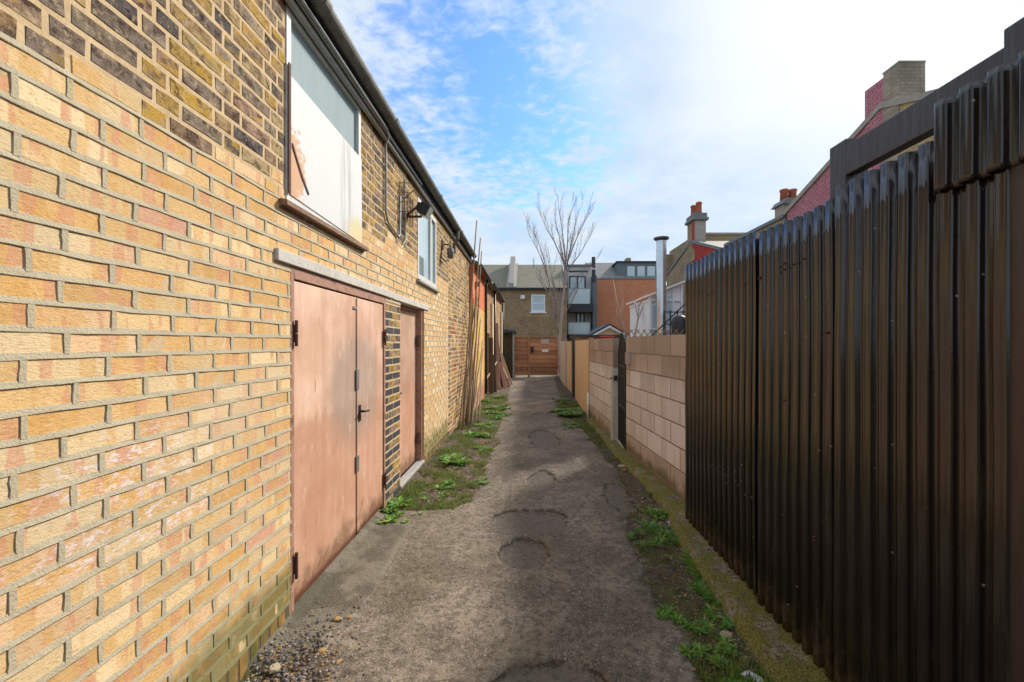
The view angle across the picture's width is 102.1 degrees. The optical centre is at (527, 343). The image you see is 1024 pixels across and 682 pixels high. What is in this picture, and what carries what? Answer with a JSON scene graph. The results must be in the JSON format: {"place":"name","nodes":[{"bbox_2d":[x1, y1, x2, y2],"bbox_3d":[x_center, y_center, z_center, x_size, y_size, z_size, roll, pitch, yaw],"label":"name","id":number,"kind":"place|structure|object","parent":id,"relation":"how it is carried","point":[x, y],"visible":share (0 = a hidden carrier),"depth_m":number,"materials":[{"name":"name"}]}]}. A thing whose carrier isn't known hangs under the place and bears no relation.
{"place":"outdoors","nodes":[
{"label":"outdoors","id":0,"kind":"place"},
{"bbox_2d":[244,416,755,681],"bbox_3d":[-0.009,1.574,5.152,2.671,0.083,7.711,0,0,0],"label":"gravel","id":1,"kind":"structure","parent":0,"point":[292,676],"depth_m":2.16,"materials":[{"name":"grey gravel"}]},
{"bbox_2d":[240,374,767,681],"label":"lane","id":2,"kind":"structure","parent":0,"point":[533,422],"depth_m":2.69,"materials":[{"name":"grey concrete"}]},
{"bbox_2d":[268,662,281,673],"bbox_3d":[-1.219,1.559,1.994,0.055,0.017,0.060,0,0,-17],"label":"stone","id":3,"kind":"object","parent":2,"relation":"on","point":[275,667],"visible":1,"depth_m":1.98,"materials":[{"name":"beige stone"}]},
{"bbox_2d":[318,647,325,653],"bbox_3d":[-1.062,1.580,2.133,0.041,0.011,0.040,0,0,41],"label":"stone","id":4,"kind":"object","parent":2,"relation":"on","point":[321,650],"visible":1,"depth_m":2.12,"materials":[{"name":"beige stone"}]},
{"bbox_2d":[334,616,340,621],"bbox_3d":[-1.074,1.546,2.326,0.043,0.012,0.038,0,0,0],"label":"stone","id":5,"kind":"object","parent":2,"relation":"on","point":[337,618],"visible":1,"depth_m":2.32,"materials":[{"name":"stone"}]},
{"bbox_2d":[376,510,409,523],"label":"weed","id":6,"kind":"object","parent":2,"relation":"on","point":[389,518],"visible":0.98,"depth_m":3.65,"materials":[{"name":"green plant"}]},
{"bbox_2d":[380,496,412,512],"bbox_3d":[-1.263,1.547,3.950,0.342,0.084,0.372,0,0,20],"label":"weed","id":7,"kind":"object","parent":2,"relation":"on","point":[393,505],"visible":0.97,"depth_m":3.96,"materials":[{"name":"green plant"}]},
{"bbox_2d":[405,491,446,513],"bbox_3d":[-1.107,1.568,4.120,0.471,0.049,0.603,0,0,17],"label":"weed","id":8,"kind":"object","parent":2,"relation":"on","point":[443,495],"visible":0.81,"depth_m":4.26,"materials":[{"name":"green plant"}]},
{"bbox_2d":[433,479,457,488],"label":"weed","id":9,"kind":"object","parent":2,"relation":"on","point":[442,486],"visible":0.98,"depth_m":4.53,"materials":[{"name":"green plant"}]},
{"bbox_2d":[439,453,471,464],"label":"weed","id":10,"kind":"object","parent":2,"relation":"on","point":[447,458],"visible":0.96,"depth_m":5.49,"materials":[{"name":"green plant"}]},
{"bbox_2d":[458,335,470,428],"bbox_3d":[-1.260,0.468,8.474,0.043,2.277,1.771,0,0,2],"label":"wooden pole","id":11,"kind":"object","parent":2,"relation":"on","point":[462,394],"visible":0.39,"depth_m":7.96,"materials":[{"name":"brown wood"}]},
{"bbox_2d":[461,303,474,429],"bbox_3d":[-1.181,0.159,8.399,0.045,2.852,1.824,0,0,1],"label":"wooden pole","id":12,"kind":"object","parent":2,"relation":"on","point":[467,372],"visible":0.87,"depth_m":8.10,"materials":[{"name":"brown wood"}]},
{"bbox_2d":[462,220,476,426],"bbox_3d":[-1.210,-0.632,8.648,0.048,4.472,1.932,0,0,1],"label":"wooden pole","id":13,"kind":"object","parent":2,"relation":"on","point":[469,321],"visible":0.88,"depth_m":8.53,"materials":[{"name":"brown wood"}]},
{"bbox_2d":[465,298,473,421],"bbox_3d":[-1.244,0.274,8.824,0.040,2.619,1.173,0,0,1],"label":"wooden pole","id":14,"kind":"object","parent":2,"relation":"on","point":[468,373],"visible":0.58,"depth_m":8.48,"materials":[{"name":"brown wood"}]},
{"bbox_2d":[467,347,474,429],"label":"wooden pole","id":15,"kind":"object","parent":2,"relation":"on","point":[470,395],"visible":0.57,"depth_m":8.12,"materials":[{"name":"brown wood"}]},
{"bbox_2d":[466,238,480,425],"bbox_3d":[-1.147,-0.442,8.823,0.049,4.084,1.783,0,0,2],"label":"wooden pole","id":16,"kind":"object","parent":2,"relation":"on","point":[473,337],"visible":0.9,"depth_m":8.65,"materials":[{"name":"brown wood"}]},
{"bbox_2d":[470,251,481,422],"bbox_3d":[-1.111,-0.294,8.948,0.041,3.799,1.729,0,0,1],"label":"wooden pole","id":17,"kind":"object","parent":2,"relation":"on","point":[476,340],"visible":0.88,"depth_m":8.83,"materials":[{"name":"brown wood"}]},
{"bbox_2d":[470,341,482,426],"bbox_3d":[-1.120,0.767,9.199,0.054,1.696,2.818,0,0,-2],"label":"wooden pole","id":18,"kind":"object","parent":2,"relation":"on","point":[476,387],"visible":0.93,"depth_m":8.80,"materials":[{"name":"brown wood"}]},
{"bbox_2d":[473,319,480,402],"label":"wooden pole","id":19,"kind":"object","parent":2,"relation":"on","point":[476,362],"visible":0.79,"depth_m":9.29,"materials":[{"name":"brown wood"}]},
{"bbox_2d":[463,430,492,437],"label":"weed","id":20,"kind":"object","parent":2,"relation":"on","point":[473,434],"visible":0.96,"depth_m":7.00,"materials":[{"name":"green plant"}]},
{"bbox_2d":[475,349,483,424],"bbox_3d":[-1.099,0.869,9.449,0.044,1.478,2.917,0,0,-3],"label":"wooden pole","id":21,"kind":"object","parent":2,"relation":"on","point":[478,389],"visible":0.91,"depth_m":9.09,"materials":[{"name":"brown wood"}]},
{"bbox_2d":[478,370,481,422],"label":"wooden pole","id":22,"kind":"object","parent":2,"relation":"on","point":[480,401],"visible":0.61,"depth_m":8.87,"materials":[{"name":"brown wood"}]},
{"bbox_2d":[475,476,489,484],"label":"weed","id":23,"kind":"object","parent":2,"relation":"on","point":[481,481],"visible":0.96,"depth_m":4.67,"materials":[{"name":"green plant"}]},
{"bbox_2d":[474,446,492,450],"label":"weed","id":24,"kind":"object","parent":2,"relation":"on","point":[480,447],"visible":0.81,"depth_m":6.14,"materials":[{"name":"green plant"}]},
{"bbox_2d":[472,420,507,428],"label":"weed","id":25,"kind":"object","parent":2,"relation":"on","point":[489,423],"visible":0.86,"depth_m":7.94,"materials":[{"name":"green plant"}]},
{"bbox_2d":[489,338,492,393],"bbox_3d":[-1.165,0.685,13.000,0.142,1.755,0.255,0,0,-9],"label":"plank","id":26,"kind":"object","parent":2,"relation":"on","point":[491,365],"visible":1,"depth_m":12.98,"materials":[{"name":"brown wood"}]},
{"bbox_2d":[493,355,496,391],"bbox_3d":[-1.110,0.960,13.400,0.120,1.214,0.303,0,0,-27],"label":"plank","id":27,"kind":"object","parent":2,"relation":"on","point":[494,382],"visible":0.71,"depth_m":13.36,"materials":[{"name":"brown wood"}]},
{"bbox_2d":[482,410,510,418],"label":"weed","id":28,"kind":"object","parent":2,"relation":"on","point":[497,416],"visible":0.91,"depth_m":9.03,"materials":[{"name":"green plant"}]},
{"bbox_2d":[496,323,499,388],"bbox_3d":[-1.075,0.410,14.600,0.123,2.312,0.661,0,0,-10],"label":"plank","id":29,"kind":"object","parent":2,"relation":"on","point":[497,359],"visible":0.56,"depth_m":14.54,"materials":[{"name":"brown wood"}]},
{"bbox_2d":[487,361,508,379],"bbox_3d":[-0.960,0.917,13.802,0.423,0.753,3.236,0,0,3],"label":"batten","id":30,"kind":"object","parent":29,"relation":"attached to","point":[504,372],"visible":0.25,"depth_m":14.89,"materials":[{"name":"beige wood"}]},
{"bbox_2d":[485,404,510,411],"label":"weed","id":31,"kind":"object","parent":2,"relation":"on","point":[495,408],"visible":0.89,"depth_m":9.98,"materials":[{"name":"green plant"}]},
{"bbox_2d":[499,346,502,386],"bbox_3d":[-1.020,0.810,15.100,0.119,1.522,0.525,0,0,-27],"label":"plank","id":32,"kind":"object","parent":2,"relation":"on","point":[501,383],"visible":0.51,"depth_m":15.01,"materials":[{"name":"brown wood"}]},
{"bbox_2d":[500,354,506,387],"bbox_3d":[-0.940,0.985,14.950,0.129,1.193,0.822,0,0,-22],"label":"plank","id":33,"kind":"object","parent":2,"relation":"on","point":[503,376],"visible":0.76,"depth_m":14.83,"materials":[{"name":"brown wood"}]},
{"bbox_2d":[500,353,509,386],"bbox_3d":[-0.875,0.970,15.300,0.098,1.220,0.785,0,0,-33],"label":"plank","id":34,"kind":"object","parent":2,"relation":"on","point":[508,383],"visible":0.61,"depth_m":15.16,"materials":[{"name":"brown wood"}]},
{"bbox_2d":[500,350,512,384],"bbox_3d":[-0.840,0.910,15.850,0.070,1.330,0.754,0,0,-44],"label":"plank","id":35,"kind":"object","parent":2,"relation":"on","point":[506,368],"visible":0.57,"depth_m":15.80,"materials":[{"name":"brown wood"}]},
{"bbox_2d":[504,329,517,377],"bbox_3d":[-0.960,0.411,19.850,0.880,2.298,2.400,0,0,0],"label":"lean to shed","id":36,"kind":"object","parent":2,"relation":"on","point":[509,335],"visible":0.58,"depth_m":18.90,"materials":[{"name":"black wood"}]},
{"bbox_2d":[514,336,557,376],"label":"timber gate","id":37,"kind":"structure","parent":2,"relation":"on","point":[535,355],"depth_m":19.21,"materials":[{"name":"brown wood"}]},
{"bbox_2d":[559,341,566,386],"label":"rendered wall","id":38,"kind":"structure","parent":2,"relation":"on","point":[563,361],"depth_m":16.20,"materials":[{"name":"beige paint"}]},
{"bbox_2d":[550,397,575,403],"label":"weed","id":39,"kind":"object","parent":2,"relation":"on","point":[562,401],"visible":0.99,"depth_m":11.27,"materials":[{"name":"green plant"}]},
{"bbox_2d":[550,406,584,417],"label":"weed","id":40,"kind":"object","parent":2,"relation":"on","point":[578,411],"visible":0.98,"depth_m":9.19,"materials":[{"name":"green plant"}]},
{"bbox_2d":[567,341,571,392],"bbox_3d":[1.425,0.765,14.024,0.060,1.690,2.151,0,0,1],"label":"board panel","id":41,"kind":"object","parent":2,"relation":"on","point":[569,365],"visible":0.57,"depth_m":13.85,"materials":[{"name":"beige wood"}]},
{"bbox_2d":[411,415,734,679],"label":"fallen twigs","id":42,"kind":"object","parent":2,"relation":"on","point":[637,549],"visible":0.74,"depth_m":3.79,"materials":[{"name":"brown wood"}]},
{"bbox_2d":[572,338,574,397],"bbox_3d":[1.360,0.725,12.473,0.060,1.770,0.852,0,0,4],"label":"dark door","id":43,"kind":"structure","parent":2,"relation":"on","point":[573,367],"depth_m":12.05,"materials":[{"name":"wood"}]},
{"bbox_2d":[561,419,592,427],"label":"weed","id":44,"kind":"object","parent":2,"relation":"on","point":[573,424],"visible":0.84,"depth_m":7.93,"materials":[{"name":"green plant"}]},
{"bbox_2d":[575,340,588,414],"bbox_3d":[1.355,0.765,10.359,0.060,1.690,3.281,0,0,1],"label":"board panel","id":45,"kind":"object","parent":2,"relation":"on","point":[581,368],"visible":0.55,"depth_m":9.98,"materials":[{"name":"beige wood"}]},
{"bbox_2d":[587,392,588,417],"bbox_3d":[1.242,1.285,8.550,0.045,0.550,0.043,0,0,22],"label":"waste pipe","id":46,"kind":"object","parent":2,"relation":"on","point":[587,404],"visible":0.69,"depth_m":8.53,"materials":[{"name":"white paint"}]},
{"bbox_2d":[398,394,781,681],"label":"grass","id":47,"kind":"structure","parent":2,"relation":"on","point":[417,486],"depth_m":4.33,"materials":[{"name":"green plant"}]},
{"bbox_2d":[587,417,684,527],"bbox_3d":[1.376,1.550,6.025,0.365,0.100,4.950,0,0,0],"label":"wall footing","id":48,"kind":"object","parent":2,"relation":"on","point":[666,497],"depth_m":4.68,"materials":[{"name":"concrete"}]},
{"bbox_2d":[626,527,646,544],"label":"weed","id":49,"kind":"object","parent":2,"relation":"on","point":[638,533],"visible":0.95,"depth_m":3.38,"materials":[{"name":"green plant"}]},
{"bbox_2d":[638,505,668,519],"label":"weed","id":50,"kind":"object","parent":2,"relation":"on","point":[657,512],"visible":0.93,"depth_m":3.81,"materials":[{"name":"green plant"}]},
{"bbox_2d":[636,517,681,546],"bbox_3d":[1.051,1.558,3.371,0.398,0.080,0.526,0,0,-28],"label":"weed","id":51,"kind":"object","parent":2,"relation":"on","point":[650,526],"visible":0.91,"depth_m":3.39,"materials":[{"name":"green plant"}]},
{"bbox_2d":[655,602,678,619],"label":"weed","id":52,"kind":"object","parent":2,"relation":"on","point":[667,610],"visible":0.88,"depth_m":2.42,"materials":[{"name":"green plant"}]},
{"bbox_2d":[675,548,695,565],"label":"weed","id":53,"kind":"object","parent":2,"relation":"on","point":[688,560],"visible":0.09,"depth_m":2.98,"materials":[{"name":"green plant"}]},
{"bbox_2d":[678,640,710,658],"bbox_3d":[0.843,1.566,2.108,0.170,0.036,0.148,0,0,0],"label":"weed","id":54,"kind":"object","parent":2,"relation":"on","point":[698,649],"visible":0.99,"depth_m":2.10,"materials":[{"name":"green plant"}]},
{"bbox_2d":[683,558,706,581],"bbox_3d":[1.189,1.562,2.821,0.282,0.066,0.332,0,0,39],"label":"weed","id":55,"kind":"object","parent":2,"relation":"on","point":[696,573],"visible":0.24,"depth_m":2.80,"materials":[{"name":"green plant"}]},
{"bbox_2d":[686,577,720,606],"bbox_3d":[1.133,1.564,2.598,0.214,0.065,0.282,0,0,-43],"label":"weed","id":56,"kind":"object","parent":2,"relation":"on","point":[705,590],"visible":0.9,"depth_m":2.60,"materials":[{"name":"green plant"}]},
{"bbox_2d":[670,611,738,648],"bbox_3d":[0.979,1.575,2.284,0.365,0.041,0.194,0,0,44],"label":"weed","id":57,"kind":"object","parent":2,"relation":"on","point":[687,623],"visible":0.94,"depth_m":2.30,"materials":[{"name":"green plant"}]},
{"bbox_2d":[702,602,722,620],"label":"weed","id":58,"kind":"object","parent":2,"relation":"on","point":[709,613],"visible":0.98,"depth_m":2.42,"materials":[{"name":"green plant"}]},
{"bbox_2d":[707,640,739,656],"bbox_3d":[1.001,1.578,2.141,0.165,0.032,0.126,0,0,0],"label":"weed","id":59,"kind":"object","parent":2,"relation":"on","point":[712,648],"visible":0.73,"depth_m":2.13,"materials":[{"name":"green plant"}]},
{"bbox_2d":[720,630,731,637],"bbox_3d":[1.086,1.587,2.260,0.070,0.018,0.064,0,0,0],"label":"stone","id":60,"kind":"object","parent":2,"relation":"on","point":[726,633],"visible":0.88,"depth_m":2.25,"materials":[{"name":"grey stone"}]},
{"bbox_2d":[709,653,743,681],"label":"weed","id":61,"kind":"object","parent":2,"relation":"on","point":[723,660],"visible":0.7,"depth_m":2.03,"materials":[{"name":"green plant"}]},
{"bbox_2d":[719,612,734,630],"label":"weed","id":62,"kind":"object","parent":2,"relation":"on","point":[728,623],"visible":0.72,"depth_m":2.32,"materials":[{"name":"green plant"}]},
{"bbox_2d":[728,667,764,681],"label":"weed","id":63,"kind":"object","parent":2,"relation":"on","point":[748,678],"visible":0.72,"depth_m":1.95,"materials":[{"name":"green plant"}]},
{"bbox_2d":[669,509,833,681],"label":"kerb","id":64,"kind":"structure","parent":2,"relation":"on","point":[776,649],"depth_m":2.27,"materials":[{"name":"concrete"}]},
{"bbox_2d":[741,670,763,681],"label":"plastic scrap","id":65,"kind":"object","parent":2,"relation":"on","point":[744,673],"visible":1,"depth_m":1.96,"materials":[{"name":"white plastic"}]},
{"bbox_2d":[685,17,1023,681],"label":"corrugated fence","id":66,"kind":"object","parent":2,"relation":"on","point":[854,432],"visible":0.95,"depth_m":1.53,"materials":[{"name":"metal"}]},
{"bbox_2d":[330,0,1023,270],"label":"sky","id":67,"kind":"structure","parent":0,"point":[656,109],"materials":[{"name":"blue"}]},
{"bbox_2d":[724,188,796,245],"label":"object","id":68,"kind":"structure","parent":0,"point":[787,196],"depth_m":13.34,"materials":[{"name":"brick"}]},
{"bbox_2d":[783,60,935,219],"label":"pink gable house","id":69,"kind":"structure","parent":0,"point":[898,87],"depth_m":9.41,"materials":[{"name":"brick"}]},
{"bbox_3d":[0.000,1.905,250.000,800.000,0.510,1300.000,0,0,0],"label":"ground","id":70,"kind":"structure","parent":0,"visible":0},
{"bbox_2d":[0,0,476,681],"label":"brick building","id":71,"kind":"structure","parent":70,"relation":"on","point":[234,306],"depth_m":1.69,"materials":[{"name":"yellow brick"}]},
{"bbox_2d":[279,1,368,252],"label":"boarded window","id":72,"kind":"structure","parent":71,"relation":"in","point":[323,161],"depth_m":2.68,"materials":[{"name":"white wood"}]},
{"bbox_2d":[290,266,385,612],"bbox_3d":[-1.355,0.568,3.130,0.131,2.024,1.556,0,0,0],"label":"double door","id":73,"kind":"structure","parent":71,"relation":"in","point":[338,331],"depth_m":2.86,"materials":[{"name":"paint"}]},
{"bbox_2d":[400,304,424,488],"bbox_3d":[-1.425,0.568,4.870,0.170,2.024,0.996,0,0,0],"label":"single door","id":74,"kind":"structure","parent":71,"relation":"in","point":[410,318],"depth_m":5.07,"materials":[{"name":"paint"}]},
{"bbox_2d":[398,181,432,226],"bbox_3d":[-1.215,-1.523,4.550,0.283,0.327,0.600,0,0,0],"label":"floodlight","id":75,"kind":"object","parent":71,"relation":"attached to","point":[423,209],"visible":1,"depth_m":4.55,"materials":[{"name":"black plastic"}]},
{"bbox_2d":[416,196,439,292],"bbox_3d":[-1.357,-1.279,5.575,0.105,1.058,1.150,0,0,0],"label":"upper window","id":76,"kind":"structure","parent":71,"relation":"in","point":[426,234],"depth_m":5.60,"materials":[{"name":"white glass"}]},
{"bbox_2d":[441,240,453,261],"bbox_3d":[-1.260,-1.456,6.486,0.189,0.329,0.148,0,0,0],"label":"wall lamp","id":77,"kind":"object","parent":71,"relation":"attached to","point":[450,252],"visible":1,"depth_m":6.46,"materials":[{"name":"black metal"}]},
{"bbox_2d":[469,260,491,411],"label":"painted building","id":78,"kind":"structure","parent":70,"relation":"on","point":[484,277],"depth_m":11.05,"materials":[{"name":"paint"}]},
{"bbox_2d":[485,281,504,395],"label":"patched building","id":79,"kind":"structure","parent":70,"relation":"on","point":[495,306],"depth_m":14.26,"materials":[{"name":"brick"}]},
{"bbox_2d":[483,256,566,364],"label":"terrace house","id":80,"kind":"structure","parent":70,"relation":"on","point":[525,296],"depth_m":30.00,"materials":[{"name":"brown brick"}]},
{"bbox_2d":[530,295,546,312],"bbox_3d":[0.735,-2.882,29.950,1.206,1.359,0.140,0,0,0],"label":"window","id":81,"kind":"structure","parent":80,"relation":"in","point":[537,301],"depth_m":29.98,"materials":[{"name":"white paint"}]},
{"bbox_2d":[523,189,601,363],"bbox_3d":[1.852,-3.488,22.405,4.648,10.288,2.652,0,0,6],"label":"bare tree","id":82,"kind":"object","parent":70,"relation":"on","point":[564,259],"visible":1,"depth_m":22.55,"materials":[{"name":"brown plant"}]},
{"bbox_2d":[566,257,596,340],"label":"apartment block","id":83,"kind":"structure","parent":70,"relation":"on","point":[582,314],"depth_m":32.10,"materials":[{"name":"grey stone"}]},
{"bbox_2d":[569,276,585,287],"bbox_3d":[3.939,-4.748,32.968,1.320,1.320,0.056,0,0,0],"label":"window","id":84,"kind":"structure","parent":83,"relation":"in","point":[582,284],"depth_m":32.97,"materials":[{"name":"glass"}]},
{"bbox_2d":[576,313,584,321],"bbox_3d":[4.173,-1.980,32.968,0.681,1.150,0.056,0,0,0],"label":"window","id":85,"kind":"structure","parent":83,"relation":"in","point":[580,317],"depth_m":32.97,"materials":[{"name":"glass"}]},
{"bbox_2d":[570,335,626,340],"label":"shed","id":86,"kind":"structure","parent":70,"relation":"on","point":[581,337],"depth_m":13.50,"materials":[{"name":"brown wood"}]},
{"bbox_2d":[589,338,619,443],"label":"block wall","id":87,"kind":"structure","parent":70,"relation":"on","point":[603,386],"depth_m":7.11,"materials":[{"name":"concrete"}]},
{"bbox_2d":[610,332,625,450],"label":"iron gate","id":88,"kind":"structure","parent":87,"relation":"attached to","point":[620,378],"depth_m":6.13,"materials":[{"name":"black metal"}]},
{"bbox_2d":[585,324,629,336],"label":"garden shed","id":89,"kind":"structure","parent":70,"relation":"on","point":[608,329],"depth_m":20.00,"materials":[{"name":"wood"}]},
{"bbox_2d":[613,281,626,334],"bbox_3d":[3.816,-0.721,17.024,0.597,4.564,0.339,0,0,0],"label":"sapling","id":90,"kind":"object","parent":70,"relation":"on","point":[620,311],"visible":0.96,"depth_m":16.95,"materials":[{"name":"brown plant"}]},
{"bbox_2d":[585,258,655,333],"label":"orange brick house","id":91,"kind":"structure","parent":70,"relation":"on","point":[630,278],"depth_m":34.00,"materials":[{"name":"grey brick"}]},
{"bbox_2d":[633,293,647,336],"bbox_3d":[4.311,-0.271,15.893,0.670,3.665,0.394,0,0,0],"label":"sapling","id":92,"kind":"object","parent":70,"relation":"on","point":[638,316],"visible":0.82,"depth_m":15.88,"materials":[{"name":"grey plant"}]},
{"bbox_2d":[626,280,684,336],"bbox_3d":[5.003,-0.370,16.500,1.381,3.860,3.400,0,0,0],"label":"white extension","id":93,"kind":"object","parent":70,"relation":"on","point":[647,320],"visible":0.38,"depth_m":15.04,"materials":[{"name":"paint"}]},
{"bbox_2d":[626,334,685,500],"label":"block wall","id":94,"kind":"structure","parent":70,"relation":"on","point":[655,407],"depth_m":4.62,"materials":[{"name":"beige concrete"}]},
{"bbox_2d":[625,352,630,363],"bbox_3d":[1.353,0.195,5.652,0.070,0.160,0.136,0,0,0],"label":"name plaque","id":95,"kind":"object","parent":94,"relation":"attached to","point":[627,357],"visible":1,"depth_m":5.58,"materials":[{"name":"stone"}]},
{"bbox_2d":[623,329,683,337],"bbox_3d":[2.175,0.658,7.019,1.150,1.804,0.051,0,0,0],"label":"trellis","id":96,"kind":"object","parent":94,"relation":"on","point":[651,332],"visible":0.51,"depth_m":7.00,"materials":[{"name":"brown wood"}]},
{"bbox_2d":[653,236,668,335],"bbox_3d":[4.710,-1.120,14.600,0.530,5.360,0.530,0,0,0],"label":"steel flue","id":97,"kind":"object","parent":70,"relation":"on","point":[661,274],"visible":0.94,"depth_m":14.46,"materials":[{"name":"silver metal"}]},
{"bbox_2d":[651,304,684,335],"bbox_3d":[4.532,0.128,13.553,1.254,2.864,0.135,0,0,0],"label":"metal stair","id":98,"kind":"object","parent":70,"relation":"on","point":[670,312],"visible":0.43,"depth_m":13.58,"materials":[{"name":"metal"}]},
{"bbox_2d":[667,254,671,271],"bbox_3d":[8.990,-1.975,26.250,1.240,7.070,1.540,0,0,0],"label":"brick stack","id":99,"kind":"object","parent":70,"relation":"on","point":[669,260],"visible":0.14,"depth_m":25.50,"materials":[{"name":"brown brick"}]},
{"bbox_2d":[671,315,685,334],"bbox_3d":[4.581,-0.350,12.500,0.500,1.020,0.476,0,0,0],"label":"storage tank","id":100,"kind":"object","parent":70,"relation":"on","point":[678,322],"visible":0.5,"depth_m":12.32,"materials":[{"name":"black plastic"}]},
{"bbox_2d":[667,201,728,315],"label":"red gable house","id":101,"kind":"structure","parent":70,"relation":"on","point":[698,247],"depth_m":20.18,"materials":[{"name":"brick"}]},
{"bbox_2d":[669,232,745,264],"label":"terrace","id":102,"kind":"structure","parent":70,"relation":"on","point":[710,236],"depth_m":22.00,"materials":[{"name":"brick"}]}
]}

